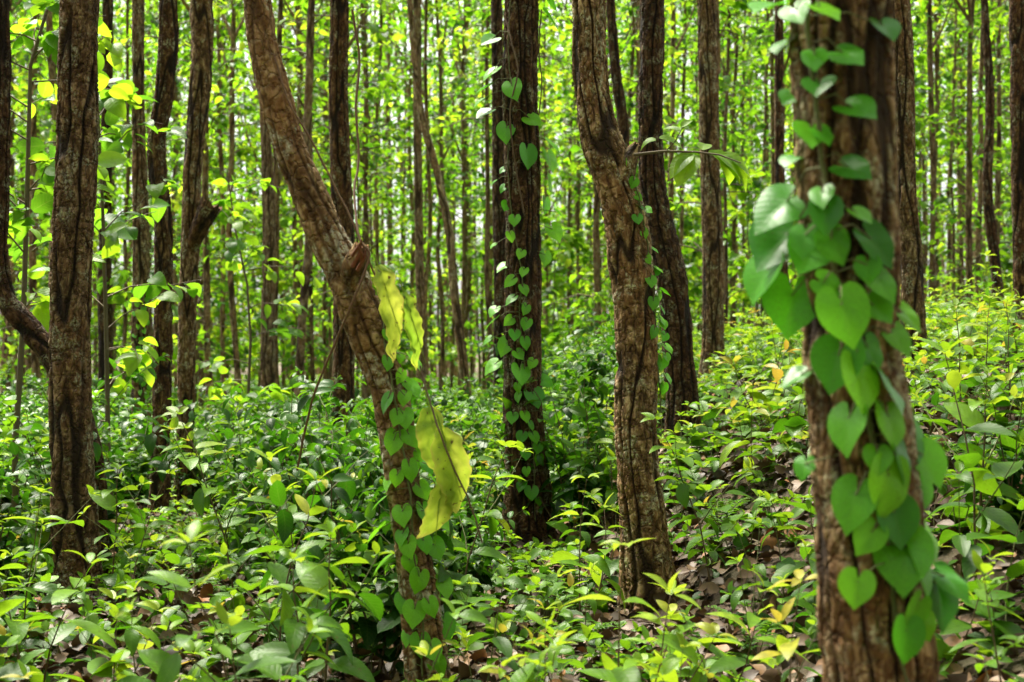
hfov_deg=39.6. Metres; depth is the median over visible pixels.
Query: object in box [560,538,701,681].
leafy shoots
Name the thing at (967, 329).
leafy shoots
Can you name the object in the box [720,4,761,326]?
forest tree
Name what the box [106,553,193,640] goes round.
seedling
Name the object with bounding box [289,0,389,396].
forest tree
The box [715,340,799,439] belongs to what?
leafy shoots
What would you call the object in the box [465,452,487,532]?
leafy shoots
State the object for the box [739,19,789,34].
forest tree
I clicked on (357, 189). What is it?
forest tree
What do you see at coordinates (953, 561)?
seedling
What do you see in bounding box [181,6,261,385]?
forest tree
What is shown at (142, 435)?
shrub
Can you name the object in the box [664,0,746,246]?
forest tree
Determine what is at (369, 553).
tall seedling
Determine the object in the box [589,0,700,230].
forest tree
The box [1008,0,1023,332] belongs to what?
forest tree
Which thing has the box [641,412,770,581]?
tall seedling
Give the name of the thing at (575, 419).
shrub
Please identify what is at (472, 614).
seedling
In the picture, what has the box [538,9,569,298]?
forest tree
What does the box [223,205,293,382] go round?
sapling
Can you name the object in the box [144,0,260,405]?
forest tree
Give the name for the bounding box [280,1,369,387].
forest tree
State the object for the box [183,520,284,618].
leafy shoots
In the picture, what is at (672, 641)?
leafy shoots
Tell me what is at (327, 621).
seedling
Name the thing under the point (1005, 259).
sapling
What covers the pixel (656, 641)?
seedling
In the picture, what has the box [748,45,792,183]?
forest tree
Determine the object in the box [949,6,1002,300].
forest tree
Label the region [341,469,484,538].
shrub
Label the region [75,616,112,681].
seedling
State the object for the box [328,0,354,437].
forest tree
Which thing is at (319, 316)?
sapling
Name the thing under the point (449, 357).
forest tree
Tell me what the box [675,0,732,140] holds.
forest tree
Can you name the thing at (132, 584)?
seedling
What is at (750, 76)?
forest tree
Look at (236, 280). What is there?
sapling
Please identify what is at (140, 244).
forest tree
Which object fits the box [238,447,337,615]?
tall seedling
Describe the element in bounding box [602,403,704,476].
leafy shoots
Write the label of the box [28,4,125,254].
forest tree
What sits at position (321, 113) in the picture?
forest tree
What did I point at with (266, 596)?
seedling
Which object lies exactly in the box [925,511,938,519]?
tall seedling
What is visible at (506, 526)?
leafy shoots
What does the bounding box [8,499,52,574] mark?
leafy shoots
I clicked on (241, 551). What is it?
tall seedling
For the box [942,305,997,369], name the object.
leafy shoots
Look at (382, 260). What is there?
distant woods
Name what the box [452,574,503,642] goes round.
seedling
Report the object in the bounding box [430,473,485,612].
tall seedling
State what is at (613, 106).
forest tree
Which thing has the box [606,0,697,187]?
forest tree
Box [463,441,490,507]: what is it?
leafy shoots
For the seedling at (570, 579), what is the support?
on the ground at (945, 554)
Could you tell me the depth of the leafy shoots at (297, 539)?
8.91 m
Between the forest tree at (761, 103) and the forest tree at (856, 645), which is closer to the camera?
the forest tree at (856, 645)
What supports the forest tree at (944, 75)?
on the ground at (945, 554)
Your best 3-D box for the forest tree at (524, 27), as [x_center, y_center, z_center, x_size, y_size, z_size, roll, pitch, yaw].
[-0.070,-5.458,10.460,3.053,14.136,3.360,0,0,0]
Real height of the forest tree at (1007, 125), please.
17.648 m
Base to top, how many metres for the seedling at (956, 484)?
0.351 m
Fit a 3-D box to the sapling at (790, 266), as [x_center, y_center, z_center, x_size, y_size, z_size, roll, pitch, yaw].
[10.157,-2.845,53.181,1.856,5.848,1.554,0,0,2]
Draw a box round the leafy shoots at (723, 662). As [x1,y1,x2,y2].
[653,570,808,681]
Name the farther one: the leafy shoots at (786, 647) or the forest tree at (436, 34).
the forest tree at (436, 34)
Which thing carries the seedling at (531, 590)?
on the ground at (945, 554)
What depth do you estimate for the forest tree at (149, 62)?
44.61 m
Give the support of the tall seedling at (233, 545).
on the ground at (945, 554)
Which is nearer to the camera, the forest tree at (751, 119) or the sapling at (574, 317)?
the forest tree at (751, 119)
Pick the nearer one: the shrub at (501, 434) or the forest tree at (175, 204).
the shrub at (501, 434)
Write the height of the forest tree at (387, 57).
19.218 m
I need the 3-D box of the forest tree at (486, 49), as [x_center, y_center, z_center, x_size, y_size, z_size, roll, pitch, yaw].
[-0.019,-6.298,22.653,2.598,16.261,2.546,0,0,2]
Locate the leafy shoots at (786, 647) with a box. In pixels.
[751,569,819,681]
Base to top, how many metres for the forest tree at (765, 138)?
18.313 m
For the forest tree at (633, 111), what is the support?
on the ground at (945, 554)
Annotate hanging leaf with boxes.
[372,249,406,361]
[398,276,425,369]
[415,390,443,475]
[416,484,452,542]
[430,412,471,513]
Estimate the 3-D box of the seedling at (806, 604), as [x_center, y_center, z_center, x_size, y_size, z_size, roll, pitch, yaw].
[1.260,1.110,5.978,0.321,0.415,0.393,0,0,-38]
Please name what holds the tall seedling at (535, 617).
on the ground at (945, 554)
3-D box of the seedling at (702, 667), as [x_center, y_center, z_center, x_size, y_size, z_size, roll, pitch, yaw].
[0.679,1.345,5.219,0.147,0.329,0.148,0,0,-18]
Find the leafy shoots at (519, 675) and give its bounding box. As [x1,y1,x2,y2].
[479,630,576,681]
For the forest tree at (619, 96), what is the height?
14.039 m
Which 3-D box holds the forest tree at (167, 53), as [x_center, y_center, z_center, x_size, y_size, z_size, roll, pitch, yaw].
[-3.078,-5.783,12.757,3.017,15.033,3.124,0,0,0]
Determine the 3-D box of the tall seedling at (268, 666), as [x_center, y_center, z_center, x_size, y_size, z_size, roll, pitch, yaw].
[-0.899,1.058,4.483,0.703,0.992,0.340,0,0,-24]
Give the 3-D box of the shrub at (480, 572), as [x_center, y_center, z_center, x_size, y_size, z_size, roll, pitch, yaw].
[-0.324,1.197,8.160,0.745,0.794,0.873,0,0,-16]
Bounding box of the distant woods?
[0,0,1010,382]
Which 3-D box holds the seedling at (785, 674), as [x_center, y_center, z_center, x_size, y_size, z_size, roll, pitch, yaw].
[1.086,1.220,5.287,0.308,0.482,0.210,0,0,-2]
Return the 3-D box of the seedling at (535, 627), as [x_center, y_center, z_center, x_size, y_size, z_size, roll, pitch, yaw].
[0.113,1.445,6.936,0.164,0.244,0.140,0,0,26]
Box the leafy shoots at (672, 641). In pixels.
[625,599,736,681]
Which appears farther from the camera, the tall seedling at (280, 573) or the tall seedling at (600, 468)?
the tall seedling at (600, 468)
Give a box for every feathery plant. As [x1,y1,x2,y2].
[152,616,264,642]
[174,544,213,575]
[215,551,294,589]
[257,606,344,658]
[551,620,618,640]
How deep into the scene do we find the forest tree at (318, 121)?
33.95 m
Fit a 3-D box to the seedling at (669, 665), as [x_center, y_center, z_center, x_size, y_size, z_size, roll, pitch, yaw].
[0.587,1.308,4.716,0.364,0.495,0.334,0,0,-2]
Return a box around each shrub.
[0,342,170,514]
[0,379,172,528]
[0,411,188,557]
[0,455,46,592]
[168,386,330,560]
[211,366,382,552]
[211,400,331,492]
[221,411,380,599]
[232,368,433,602]
[235,401,375,472]
[236,391,382,546]
[241,418,481,677]
[295,433,445,611]
[312,398,487,514]
[316,435,447,611]
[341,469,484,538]
[423,445,515,554]
[423,476,529,610]
[457,420,504,507]
[487,365,617,537]
[496,391,613,492]
[916,357,1023,534]
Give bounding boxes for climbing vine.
[131,253,151,446]
[367,300,455,681]
[474,0,565,522]
[626,158,672,427]
[743,0,969,681]
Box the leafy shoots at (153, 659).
[122,614,209,681]
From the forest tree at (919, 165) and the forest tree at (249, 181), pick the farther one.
the forest tree at (249, 181)
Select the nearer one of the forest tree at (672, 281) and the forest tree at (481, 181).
the forest tree at (672, 281)
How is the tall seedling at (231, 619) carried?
on the ground at (945, 554)
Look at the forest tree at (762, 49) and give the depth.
34.64 m
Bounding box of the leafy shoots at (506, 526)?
[470,461,511,549]
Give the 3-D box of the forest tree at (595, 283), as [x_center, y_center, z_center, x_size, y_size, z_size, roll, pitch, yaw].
[1.730,-8.666,28.326,3.482,20.473,2.814,0,0,-20]
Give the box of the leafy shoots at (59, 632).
[0,550,117,681]
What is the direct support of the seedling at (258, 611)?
on the ground at (945, 554)
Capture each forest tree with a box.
[0,0,47,407]
[0,0,51,396]
[0,0,110,574]
[0,3,45,352]
[0,17,40,384]
[0,204,20,353]
[2,20,28,362]
[4,9,99,395]
[10,14,128,398]
[11,1,97,370]
[11,9,51,391]
[11,14,52,262]
[12,2,44,379]
[12,2,97,386]
[14,0,56,390]
[15,0,51,377]
[16,11,49,277]
[17,13,98,186]
[18,10,129,377]
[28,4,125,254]
[48,0,104,595]
[90,0,130,356]
[90,3,118,363]
[90,10,131,382]
[91,3,132,383]
[91,14,123,375]
[97,0,113,405]
[99,0,183,399]
[99,1,147,358]
[100,0,182,345]
[113,0,181,335]
[113,0,216,419]
[113,2,210,393]
[116,4,179,354]
[117,0,158,357]
[118,17,155,354]
[119,0,215,398]
[122,3,180,356]
[125,10,229,334]
[131,0,151,465]
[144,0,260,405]
[144,0,260,410]
[145,0,246,409]
[146,5,201,305]
[147,0,178,515]
[154,1,224,389]
[169,1,247,401]
[169,5,255,351]
[170,18,238,385]
[172,0,221,510]
[173,0,260,394]
[179,1,262,346]
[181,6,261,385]
[182,0,276,395]
[209,1,260,378]
[213,0,304,385]
[214,13,256,374]
[225,10,285,370]
[233,0,293,360]
[233,8,291,341]
[240,0,349,398]
[240,4,298,247]
[243,0,450,681]
[244,0,368,300]
[245,10,315,384]
[249,0,410,396]
[249,2,321,387]
[252,0,364,390]
[259,102,275,403]
[273,0,353,403]
[275,0,405,306]
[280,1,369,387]
[287,5,329,379]
[288,1,379,378]
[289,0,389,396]
[292,9,353,378]
[304,3,363,379]
[312,1,412,388]
[313,0,425,397]
[313,3,368,329]
[313,11,372,347]
[316,7,375,317]
[322,0,426,379]
[326,0,422,403]
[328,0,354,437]
[348,3,409,365]
[352,0,427,270]
[359,4,409,282]
[362,0,467,377]
[370,0,471,389]
[378,2,435,364]
[388,0,477,392]
[391,2,451,363]
[399,3,458,381]
[407,0,471,407]
[411,0,491,394]
[413,0,426,407]
[421,0,476,383]
[422,0,476,377]
[422,0,493,398]
[422,0,503,361]
[422,2,493,356]
[423,0,493,399]
[429,0,491,386]
[437,0,491,383]
[446,0,504,389]
[452,0,538,397]
[454,1,572,101]
[458,1,503,337]
[464,3,562,355]
[471,3,493,359]
[471,4,503,356]
[473,18,581,289]
[479,0,581,165]
[481,0,562,277]
[491,0,505,400]
[493,0,556,546]
[537,0,559,320]
[537,0,581,356]
[538,0,574,356]
[538,0,592,337]
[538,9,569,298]
[540,0,614,349]
[540,0,622,343]
[541,11,611,317]
[542,17,669,339]
[547,1,625,325]
[548,4,637,346]
[548,13,601,323]
[549,1,592,334]
[556,0,625,334]
[564,2,607,325]
[572,0,751,612]
[584,3,627,236]
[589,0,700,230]
[592,0,675,323]
[602,0,632,344]
[602,0,669,280]
[606,0,629,357]
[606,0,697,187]
[606,0,697,192]
[607,0,665,176]
[609,0,674,325]
[609,22,688,213]
[618,0,690,325]
[621,0,684,148]
[623,0,733,313]
[638,0,700,451]
[656,4,687,341]
[658,0,699,314]
[663,2,686,218]
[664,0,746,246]
[664,0,752,253]
[664,0,757,266]
[666,1,789,333]
[669,0,731,334]
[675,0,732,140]
[675,6,727,233]
[683,5,738,318]
[686,3,763,307]
[691,0,770,332]
[697,0,725,379]
[720,0,769,322]
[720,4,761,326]
[728,0,770,325]
[728,6,799,285]
[731,0,774,325]
[736,0,789,324]
[738,0,792,326]
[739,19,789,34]
[741,0,792,182]
[741,21,796,290]
[744,0,793,265]
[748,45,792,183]
[757,24,792,122]
[770,3,789,60]
[774,0,788,278]
[785,89,793,265]
[788,0,938,681]
[893,0,927,373]
[900,0,945,284]
[910,0,978,304]
[911,0,977,259]
[911,1,1003,303]
[911,3,946,117]
[911,7,958,299]
[912,0,965,283]
[912,2,955,218]
[913,6,957,154]
[914,0,977,300]
[915,0,1011,306]
[917,0,960,302]
[917,0,995,301]
[917,3,988,305]
[919,0,996,307]
[928,1,1003,302]
[941,0,1012,278]
[945,7,1010,295]
[948,0,1012,281]
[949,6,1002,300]
[964,42,1012,269]
[966,6,1008,306]
[972,0,1012,287]
[972,0,1012,301]
[972,4,1009,294]
[975,0,1009,203]
[980,0,1004,315]
[983,26,1010,239]
[992,2,1008,33]
[994,1,1010,210]
[994,25,1009,120]
[1003,66,1009,79]
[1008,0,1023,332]
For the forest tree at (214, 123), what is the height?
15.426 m
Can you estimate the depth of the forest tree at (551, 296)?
51.10 m
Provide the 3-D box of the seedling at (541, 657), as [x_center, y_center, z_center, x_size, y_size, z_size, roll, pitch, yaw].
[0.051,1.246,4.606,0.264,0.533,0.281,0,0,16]
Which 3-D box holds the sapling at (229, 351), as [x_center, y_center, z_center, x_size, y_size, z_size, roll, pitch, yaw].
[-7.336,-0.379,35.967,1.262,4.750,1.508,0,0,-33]
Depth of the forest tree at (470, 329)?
48.80 m
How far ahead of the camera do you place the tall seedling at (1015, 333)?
9.68 m
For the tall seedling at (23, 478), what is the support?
on the ground at (945, 554)
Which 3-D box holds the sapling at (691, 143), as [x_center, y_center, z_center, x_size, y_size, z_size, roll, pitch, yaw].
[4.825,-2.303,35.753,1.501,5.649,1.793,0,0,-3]
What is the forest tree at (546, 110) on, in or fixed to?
on the ground at (945, 554)
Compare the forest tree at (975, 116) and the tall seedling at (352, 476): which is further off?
the forest tree at (975, 116)
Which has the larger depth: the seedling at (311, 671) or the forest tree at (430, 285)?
the forest tree at (430, 285)
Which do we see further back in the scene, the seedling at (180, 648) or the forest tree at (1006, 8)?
the forest tree at (1006, 8)
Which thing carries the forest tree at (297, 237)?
on the ground at (945, 554)
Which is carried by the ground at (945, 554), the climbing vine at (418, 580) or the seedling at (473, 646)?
the seedling at (473, 646)
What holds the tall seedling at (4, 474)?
on the ground at (945, 554)
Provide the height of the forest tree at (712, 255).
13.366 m
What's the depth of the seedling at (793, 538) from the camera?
6.90 m
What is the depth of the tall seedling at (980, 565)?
4.39 m
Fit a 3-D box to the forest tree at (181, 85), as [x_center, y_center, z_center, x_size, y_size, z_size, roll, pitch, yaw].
[-8.585,-7.890,36.864,2.821,20.315,3.024,0,0,9]
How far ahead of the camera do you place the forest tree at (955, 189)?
45.73 m
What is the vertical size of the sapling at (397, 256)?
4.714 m
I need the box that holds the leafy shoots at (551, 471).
[549,467,566,517]
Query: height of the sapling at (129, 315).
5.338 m
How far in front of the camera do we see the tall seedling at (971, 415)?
6.44 m
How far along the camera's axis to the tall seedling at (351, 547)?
7.16 m
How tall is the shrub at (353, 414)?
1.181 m
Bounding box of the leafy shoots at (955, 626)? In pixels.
[936,539,1023,680]
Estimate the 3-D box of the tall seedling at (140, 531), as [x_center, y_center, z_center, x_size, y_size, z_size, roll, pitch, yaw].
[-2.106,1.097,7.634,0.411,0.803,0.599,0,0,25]
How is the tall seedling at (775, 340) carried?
on the ground at (945, 554)
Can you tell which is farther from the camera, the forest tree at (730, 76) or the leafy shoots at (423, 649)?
the forest tree at (730, 76)
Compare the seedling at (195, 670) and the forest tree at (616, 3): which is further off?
the forest tree at (616, 3)
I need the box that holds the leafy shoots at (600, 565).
[548,472,625,622]
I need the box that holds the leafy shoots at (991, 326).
[967,288,1023,355]
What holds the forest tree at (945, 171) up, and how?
on the ground at (945, 554)
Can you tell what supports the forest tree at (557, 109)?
on the ground at (945, 554)
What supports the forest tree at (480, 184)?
on the ground at (945, 554)
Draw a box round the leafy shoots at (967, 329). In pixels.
[949,313,988,362]
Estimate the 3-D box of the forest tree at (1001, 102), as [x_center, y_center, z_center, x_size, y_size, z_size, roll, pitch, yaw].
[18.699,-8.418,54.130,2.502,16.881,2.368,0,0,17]
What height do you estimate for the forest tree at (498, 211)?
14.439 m
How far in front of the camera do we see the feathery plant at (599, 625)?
7.18 m
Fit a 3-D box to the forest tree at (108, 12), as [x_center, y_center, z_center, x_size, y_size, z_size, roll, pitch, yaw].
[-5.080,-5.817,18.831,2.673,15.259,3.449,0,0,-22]
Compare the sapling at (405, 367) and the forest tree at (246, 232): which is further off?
the forest tree at (246, 232)
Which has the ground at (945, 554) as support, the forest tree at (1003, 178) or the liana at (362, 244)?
the forest tree at (1003, 178)
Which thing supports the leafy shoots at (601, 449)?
on the ground at (945, 554)
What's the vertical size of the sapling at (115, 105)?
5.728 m
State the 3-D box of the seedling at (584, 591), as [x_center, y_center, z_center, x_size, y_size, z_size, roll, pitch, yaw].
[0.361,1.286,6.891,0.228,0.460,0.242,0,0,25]
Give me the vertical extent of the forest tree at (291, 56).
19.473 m
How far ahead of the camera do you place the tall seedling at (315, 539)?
7.71 m
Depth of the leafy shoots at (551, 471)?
10.73 m
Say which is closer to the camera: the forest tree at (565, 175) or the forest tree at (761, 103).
the forest tree at (565, 175)
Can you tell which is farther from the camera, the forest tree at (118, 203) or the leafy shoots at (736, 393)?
the forest tree at (118, 203)
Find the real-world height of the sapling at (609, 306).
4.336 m
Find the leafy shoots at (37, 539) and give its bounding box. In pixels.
[33,478,49,542]
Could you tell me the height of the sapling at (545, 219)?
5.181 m
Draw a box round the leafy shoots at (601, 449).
[593,395,616,481]
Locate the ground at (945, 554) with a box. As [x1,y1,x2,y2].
[5,348,1023,681]
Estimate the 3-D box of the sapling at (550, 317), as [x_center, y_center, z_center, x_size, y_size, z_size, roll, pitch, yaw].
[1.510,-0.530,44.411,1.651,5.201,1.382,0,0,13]
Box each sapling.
[0,22,201,523]
[8,0,141,536]
[13,271,47,383]
[27,237,98,288]
[90,178,128,386]
[91,323,97,371]
[92,142,197,400]
[112,254,131,361]
[195,172,322,428]
[199,200,251,387]
[201,232,247,380]
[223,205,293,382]
[230,291,259,377]
[237,228,287,361]
[278,238,315,373]
[313,283,355,371]
[326,315,332,358]
[357,264,415,374]
[392,254,436,377]
[478,286,493,358]
[540,215,552,347]
[541,227,592,364]
[541,244,582,355]
[564,217,608,359]
[573,267,607,341]
[602,255,613,348]
[602,262,614,315]
[655,158,668,317]
[657,196,701,326]
[674,181,722,321]
[676,140,732,335]
[694,199,736,314]
[720,165,794,331]
[745,297,765,318]
[788,195,796,287]
[914,53,940,243]
[984,194,1012,292]
[1001,214,1011,292]
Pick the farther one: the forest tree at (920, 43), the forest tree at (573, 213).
the forest tree at (573, 213)
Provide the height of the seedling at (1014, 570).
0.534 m
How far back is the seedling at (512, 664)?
5.80 m
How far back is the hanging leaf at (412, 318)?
5.90 m
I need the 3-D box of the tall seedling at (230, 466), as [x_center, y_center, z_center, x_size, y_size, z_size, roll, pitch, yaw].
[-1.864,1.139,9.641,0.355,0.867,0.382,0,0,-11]
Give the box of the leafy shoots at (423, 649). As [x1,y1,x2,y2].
[409,625,551,681]
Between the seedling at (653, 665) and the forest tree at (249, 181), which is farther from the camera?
the forest tree at (249, 181)
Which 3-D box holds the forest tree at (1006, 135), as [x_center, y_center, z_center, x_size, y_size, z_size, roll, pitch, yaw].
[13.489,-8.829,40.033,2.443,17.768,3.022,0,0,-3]
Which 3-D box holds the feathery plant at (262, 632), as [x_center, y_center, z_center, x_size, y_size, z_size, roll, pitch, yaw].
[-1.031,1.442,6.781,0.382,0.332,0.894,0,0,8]
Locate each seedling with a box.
[0,453,9,512]
[0,484,99,640]
[0,572,24,681]
[0,597,52,658]
[0,646,20,681]
[0,659,41,681]
[1,415,50,509]
[2,455,48,550]
[12,573,70,641]
[18,453,45,523]
[19,466,47,514]
[25,620,43,641]
[41,615,73,667]
[73,582,94,662]
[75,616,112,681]
[77,468,181,601]
[85,462,151,602]
[90,578,148,678]
[94,648,150,681]
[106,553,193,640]
[107,550,157,627]
[115,519,334,681]
[136,627,182,650]
[145,564,188,630]
[147,542,213,659]
[160,406,297,598]
[171,422,288,577]
[177,665,200,681]
[183,393,263,517]
[184,645,211,676]
[187,595,267,681]
[193,449,264,572]
[206,467,368,681]
[206,602,246,681]
[212,445,258,561]
[213,600,252,681]
[214,549,260,623]
[214,590,252,681]
[226,605,247,665]
[235,492,287,581]
[237,494,300,568]
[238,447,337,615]
[243,569,283,635]
[249,547,354,681]
[254,588,287,639]
[255,470,286,510]
[256,482,332,643]
[256,597,279,642]
[259,472,323,600]
[283,606,342,681]
[288,505,327,600]
[291,520,394,681]
[303,608,356,656]
[305,637,340,681]
[308,643,340,681]
[322,515,367,628]
[323,472,380,588]
[332,549,368,590]
[349,628,386,676]
[363,532,395,593]
[389,440,532,613]
[426,597,490,681]
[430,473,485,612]
[431,477,488,561]
[443,636,483,681]
[446,609,472,660]
[447,576,480,648]
[448,413,498,521]
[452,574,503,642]
[459,564,529,681]
[473,448,501,509]
[473,601,518,680]
[475,575,534,647]
[476,438,503,528]
[480,453,502,525]
[484,599,559,678]
[489,613,521,664]
[500,638,572,681]
[503,586,545,636]
[510,548,584,622]
[514,608,572,681]
[519,576,553,674]
[519,598,572,649]
[519,647,553,680]
[521,611,544,651]
[521,628,584,679]
[534,560,563,626]
[545,625,565,647]
[549,573,585,627]
[562,561,605,645]
[569,399,614,461]
[578,421,617,528]
[590,426,617,520]
[623,625,660,664]
[633,652,650,671]
[634,657,681,681]
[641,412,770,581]
[644,650,700,681]
[652,633,680,654]
[658,632,701,681]
[692,556,719,599]
[698,605,784,669]
[699,661,710,681]
[719,527,781,636]
[725,553,772,653]
[738,517,768,611]
[753,491,803,597]
[756,573,803,656]
[757,326,799,407]
[759,655,784,681]
[771,507,814,592]
[778,431,816,616]
[781,558,820,655]
[781,604,821,681]
[785,533,815,598]
[787,546,813,615]
[793,539,816,618]
[799,615,821,681]
[802,580,817,639]
[909,337,1023,582]
[925,298,992,405]
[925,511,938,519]
[929,480,964,533]
[933,561,955,640]
[937,449,996,529]
[938,412,993,517]
[939,459,987,577]
[940,364,1023,543]
[941,478,964,542]
[943,294,1006,395]
[948,507,995,564]
[948,549,1023,681]
[954,472,993,534]
[960,326,1023,423]
[961,496,1023,620]
[961,571,1023,649]
[979,288,1023,372]
[982,298,1023,418]
[984,522,1023,552]
[985,291,1023,360]
[993,493,1023,552]
[1000,635,1023,667]
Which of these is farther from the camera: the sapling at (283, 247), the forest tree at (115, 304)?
the forest tree at (115, 304)
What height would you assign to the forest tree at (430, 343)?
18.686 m
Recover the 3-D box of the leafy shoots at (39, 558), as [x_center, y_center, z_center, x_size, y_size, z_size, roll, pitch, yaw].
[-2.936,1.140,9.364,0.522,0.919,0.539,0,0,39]
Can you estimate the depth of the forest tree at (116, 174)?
39.87 m
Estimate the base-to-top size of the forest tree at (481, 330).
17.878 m
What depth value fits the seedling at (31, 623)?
6.58 m
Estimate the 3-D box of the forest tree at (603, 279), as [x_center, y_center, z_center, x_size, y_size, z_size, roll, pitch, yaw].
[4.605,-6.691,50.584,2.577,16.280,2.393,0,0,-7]
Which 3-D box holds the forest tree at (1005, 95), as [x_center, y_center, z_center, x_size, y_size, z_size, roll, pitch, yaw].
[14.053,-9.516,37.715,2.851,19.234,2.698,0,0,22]
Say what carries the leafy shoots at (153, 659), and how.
on the ground at (945, 554)
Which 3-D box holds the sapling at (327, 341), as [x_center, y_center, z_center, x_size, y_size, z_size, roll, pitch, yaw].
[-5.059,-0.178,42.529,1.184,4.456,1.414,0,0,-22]
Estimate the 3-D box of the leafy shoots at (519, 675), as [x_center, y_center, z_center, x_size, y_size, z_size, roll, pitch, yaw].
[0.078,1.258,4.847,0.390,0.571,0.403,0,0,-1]
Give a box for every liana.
[272,53,374,275]
[296,9,370,470]
[419,366,482,542]
[503,14,524,212]
[537,9,542,125]
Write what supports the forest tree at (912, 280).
on the ground at (945, 554)
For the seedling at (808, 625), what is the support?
on the ground at (945, 554)
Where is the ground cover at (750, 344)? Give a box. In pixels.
[0,250,1023,681]
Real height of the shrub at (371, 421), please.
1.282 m
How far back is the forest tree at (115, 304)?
47.72 m
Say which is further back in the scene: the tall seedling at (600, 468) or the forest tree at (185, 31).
the forest tree at (185, 31)
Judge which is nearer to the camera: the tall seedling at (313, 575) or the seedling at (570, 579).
the tall seedling at (313, 575)
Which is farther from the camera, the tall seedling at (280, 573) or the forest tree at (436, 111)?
the forest tree at (436, 111)
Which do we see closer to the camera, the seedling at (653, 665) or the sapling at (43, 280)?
the seedling at (653, 665)
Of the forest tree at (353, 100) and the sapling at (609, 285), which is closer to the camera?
the sapling at (609, 285)
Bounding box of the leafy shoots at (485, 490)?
[481,478,501,513]
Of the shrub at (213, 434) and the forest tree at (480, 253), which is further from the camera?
the forest tree at (480, 253)
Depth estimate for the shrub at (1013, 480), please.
6.56 m
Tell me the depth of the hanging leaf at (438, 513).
5.76 m
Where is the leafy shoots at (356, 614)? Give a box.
[344,577,376,655]
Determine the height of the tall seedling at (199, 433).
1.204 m
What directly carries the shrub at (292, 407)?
on the ground at (945, 554)
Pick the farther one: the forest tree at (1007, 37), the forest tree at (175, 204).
the forest tree at (1007, 37)
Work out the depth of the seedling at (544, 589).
7.52 m
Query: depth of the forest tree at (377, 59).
36.94 m
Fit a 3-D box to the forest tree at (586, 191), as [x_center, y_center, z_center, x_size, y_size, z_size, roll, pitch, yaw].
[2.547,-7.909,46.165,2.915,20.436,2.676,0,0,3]
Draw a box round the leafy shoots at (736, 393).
[713,334,804,424]
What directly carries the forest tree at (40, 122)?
on the ground at (945, 554)
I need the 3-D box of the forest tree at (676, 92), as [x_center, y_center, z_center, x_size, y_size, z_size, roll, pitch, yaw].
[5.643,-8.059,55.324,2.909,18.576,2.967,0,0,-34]
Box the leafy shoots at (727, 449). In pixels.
[719,381,778,488]
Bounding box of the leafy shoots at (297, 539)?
[270,503,300,569]
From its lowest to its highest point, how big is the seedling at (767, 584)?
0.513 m
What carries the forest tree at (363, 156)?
on the ground at (945, 554)
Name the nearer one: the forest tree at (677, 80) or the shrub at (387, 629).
the shrub at (387, 629)
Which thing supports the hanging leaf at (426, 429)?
hanging from the liana at (448, 455)
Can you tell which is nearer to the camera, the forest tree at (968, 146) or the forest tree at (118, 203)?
the forest tree at (968, 146)
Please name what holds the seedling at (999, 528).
on the ground at (945, 554)
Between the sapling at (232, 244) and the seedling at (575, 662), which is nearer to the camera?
the seedling at (575, 662)
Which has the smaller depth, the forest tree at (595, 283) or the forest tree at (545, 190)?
the forest tree at (595, 283)
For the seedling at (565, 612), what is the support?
on the ground at (945, 554)
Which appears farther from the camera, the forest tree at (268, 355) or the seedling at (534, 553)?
the forest tree at (268, 355)
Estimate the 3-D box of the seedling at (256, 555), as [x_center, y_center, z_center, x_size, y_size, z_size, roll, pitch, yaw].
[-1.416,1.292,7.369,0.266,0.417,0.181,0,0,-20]
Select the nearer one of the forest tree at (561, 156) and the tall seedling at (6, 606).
the tall seedling at (6, 606)
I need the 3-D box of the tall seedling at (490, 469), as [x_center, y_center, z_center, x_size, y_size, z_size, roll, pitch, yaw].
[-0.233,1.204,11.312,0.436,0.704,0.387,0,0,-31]
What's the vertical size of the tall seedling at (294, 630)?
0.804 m
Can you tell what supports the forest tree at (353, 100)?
on the ground at (945, 554)
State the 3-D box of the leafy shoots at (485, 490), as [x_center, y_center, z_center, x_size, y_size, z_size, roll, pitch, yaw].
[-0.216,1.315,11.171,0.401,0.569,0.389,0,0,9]
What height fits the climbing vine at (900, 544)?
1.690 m
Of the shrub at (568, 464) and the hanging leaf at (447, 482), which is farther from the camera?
the shrub at (568, 464)
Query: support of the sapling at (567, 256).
on the ground at (945, 554)
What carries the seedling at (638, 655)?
on the ground at (945, 554)
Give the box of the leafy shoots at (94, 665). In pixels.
[84,588,177,681]
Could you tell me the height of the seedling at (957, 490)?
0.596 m
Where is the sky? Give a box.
[14,0,1008,349]
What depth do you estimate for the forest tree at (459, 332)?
19.95 m
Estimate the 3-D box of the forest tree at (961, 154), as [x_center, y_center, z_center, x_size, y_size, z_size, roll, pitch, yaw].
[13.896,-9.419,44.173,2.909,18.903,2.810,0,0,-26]
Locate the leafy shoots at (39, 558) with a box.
[10,445,50,573]
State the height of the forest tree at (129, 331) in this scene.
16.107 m
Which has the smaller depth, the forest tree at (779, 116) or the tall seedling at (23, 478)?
the tall seedling at (23, 478)
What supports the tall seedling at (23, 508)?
on the ground at (945, 554)
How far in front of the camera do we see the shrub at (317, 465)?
7.67 m
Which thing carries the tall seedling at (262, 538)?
on the ground at (945, 554)
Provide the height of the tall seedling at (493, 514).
1.063 m
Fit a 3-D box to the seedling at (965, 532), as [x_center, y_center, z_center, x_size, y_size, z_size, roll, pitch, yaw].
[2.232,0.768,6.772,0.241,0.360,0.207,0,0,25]
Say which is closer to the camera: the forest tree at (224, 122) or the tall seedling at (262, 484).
the tall seedling at (262, 484)
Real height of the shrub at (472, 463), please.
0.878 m
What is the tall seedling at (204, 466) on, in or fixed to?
on the ground at (945, 554)

